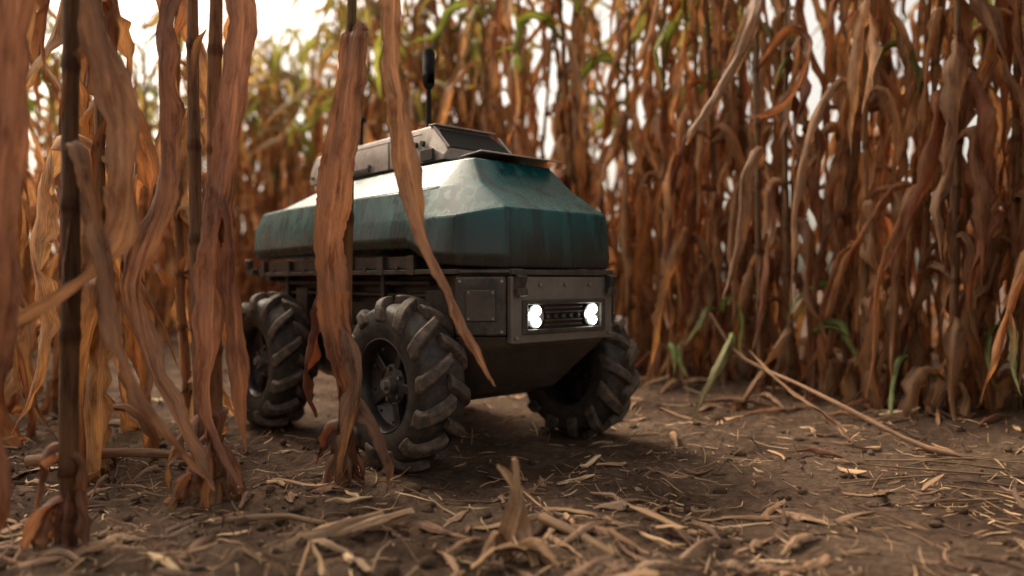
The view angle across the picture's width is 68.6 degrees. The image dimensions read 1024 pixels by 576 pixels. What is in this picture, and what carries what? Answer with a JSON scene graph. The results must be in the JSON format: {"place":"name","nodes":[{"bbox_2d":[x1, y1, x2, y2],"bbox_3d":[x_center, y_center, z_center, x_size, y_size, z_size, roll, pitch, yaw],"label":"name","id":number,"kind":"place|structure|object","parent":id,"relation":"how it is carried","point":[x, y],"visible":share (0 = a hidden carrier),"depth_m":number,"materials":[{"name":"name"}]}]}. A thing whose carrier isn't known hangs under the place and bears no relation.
{"place":"outdoors","nodes":[
{"label":"outdoors","id":0,"kind":"place"},
{"bbox_2d":[0,282,1023,575],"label":"ground","id":1,"kind":"structure","parent":0,"point":[738,478],"depth_m":1.54,"materials":[{"name":"soil"}]},
{"bbox_2d":[0,0,50,531],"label":"corn plant","id":2,"kind":"object","parent":1,"relation":"on","point":[15,18],"visible":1,"depth_m":1.08,"materials":[{"name":"brown plant"}]},
{"bbox_2d":[0,20,60,448],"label":"corn plant","id":3,"kind":"object","parent":1,"relation":"on","point":[22,362],"visible":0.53,"depth_m":1.98,"materials":[{"name":"brown plant"}]},
{"bbox_2d":[12,0,178,481],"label":"corn plant","id":4,"kind":"object","parent":1,"relation":"on","point":[97,409],"visible":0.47,"depth_m":1.67,"materials":[{"name":"brown plant"}]},
{"bbox_2d":[32,0,163,438],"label":"corn plant","id":5,"kind":"object","parent":1,"relation":"on","point":[117,25],"visible":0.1,"depth_m":1.93,"materials":[{"name":"brown plant"}]},
{"bbox_2d":[17,0,205,553],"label":"corn plant","id":6,"kind":"object","parent":1,"relation":"on","point":[63,518],"visible":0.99,"depth_m":1.17,"materials":[{"name":"brown plant"}]},
{"bbox_2d":[33,0,236,433],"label":"corn plant","id":7,"kind":"object","parent":1,"relation":"on","point":[180,313],"visible":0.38,"depth_m":2.09,"materials":[{"name":"brown plant"}]},
{"bbox_2d":[120,0,257,510],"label":"corn plant","id":8,"kind":"object","parent":1,"relation":"on","point":[215,297],"visible":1,"depth_m":1.38,"materials":[{"name":"brown plant"}]},
{"bbox_2d":[303,0,494,492],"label":"corn plant","id":9,"kind":"object","parent":1,"relation":"on","point":[331,318],"visible":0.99,"depth_m":1.47,"materials":[{"name":"brown plant"}]},
{"bbox_2d":[242,49,639,472],"bbox_3d":[-0.249,-0.125,2.114,0.697,1.074,1.150,0,1,-42],"label":"agricultural robot","id":10,"kind":"object","parent":1,"relation":"on","point":[513,239],"visible":0.92,"depth_m":1.75,"materials":[{"name":"teal paint"}]},
{"bbox_2d":[0,334,1023,575],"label":"straw litter","id":11,"kind":"object","parent":1,"relation":"on","point":[171,568],"visible":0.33,"depth_m":1.33,"materials":[{"name":"beige plant"}]},
{"bbox_2d":[0,312,1023,575],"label":"broken stalks and husks","id":12,"kind":"object","parent":1,"relation":"on","point":[514,516],"visible":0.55,"depth_m":1.25,"materials":[{"name":"plant"}]},
{"bbox_2d":[0,348,1023,575],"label":"soil clods","id":13,"kind":"object","parent":1,"relation":"on","point":[426,562],"visible":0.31,"depth_m":1.35,"materials":[{"name":"brown soil"}]},
{"bbox_2d":[667,279,1021,414],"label":"green regrowth leaves","id":14,"kind":"object","parent":1,"relation":"on","point":[676,353],"visible":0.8,"depth_m":2.45,"materials":[{"name":"green plant"}]},
{"bbox_2d":[685,0,1023,419],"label":"corn plant","id":15,"kind":"object","parent":1,"relation":"on","point":[961,86],"visible":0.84,"depth_m":2.28,"materials":[{"name":"brown plant"}]},
{"bbox_2d":[4,0,1023,419],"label":"corn field","id":16,"kind":"structure","parent":0,"point":[674,190],"depth_m":3.02,"materials":[{"name":"brown plant"}]},
{"bbox_2d":[28,0,1012,281],"label":"sky","id":17,"kind":"structure","parent":0,"point":[276,9],"materials":[{"name":"white"}]}
]}

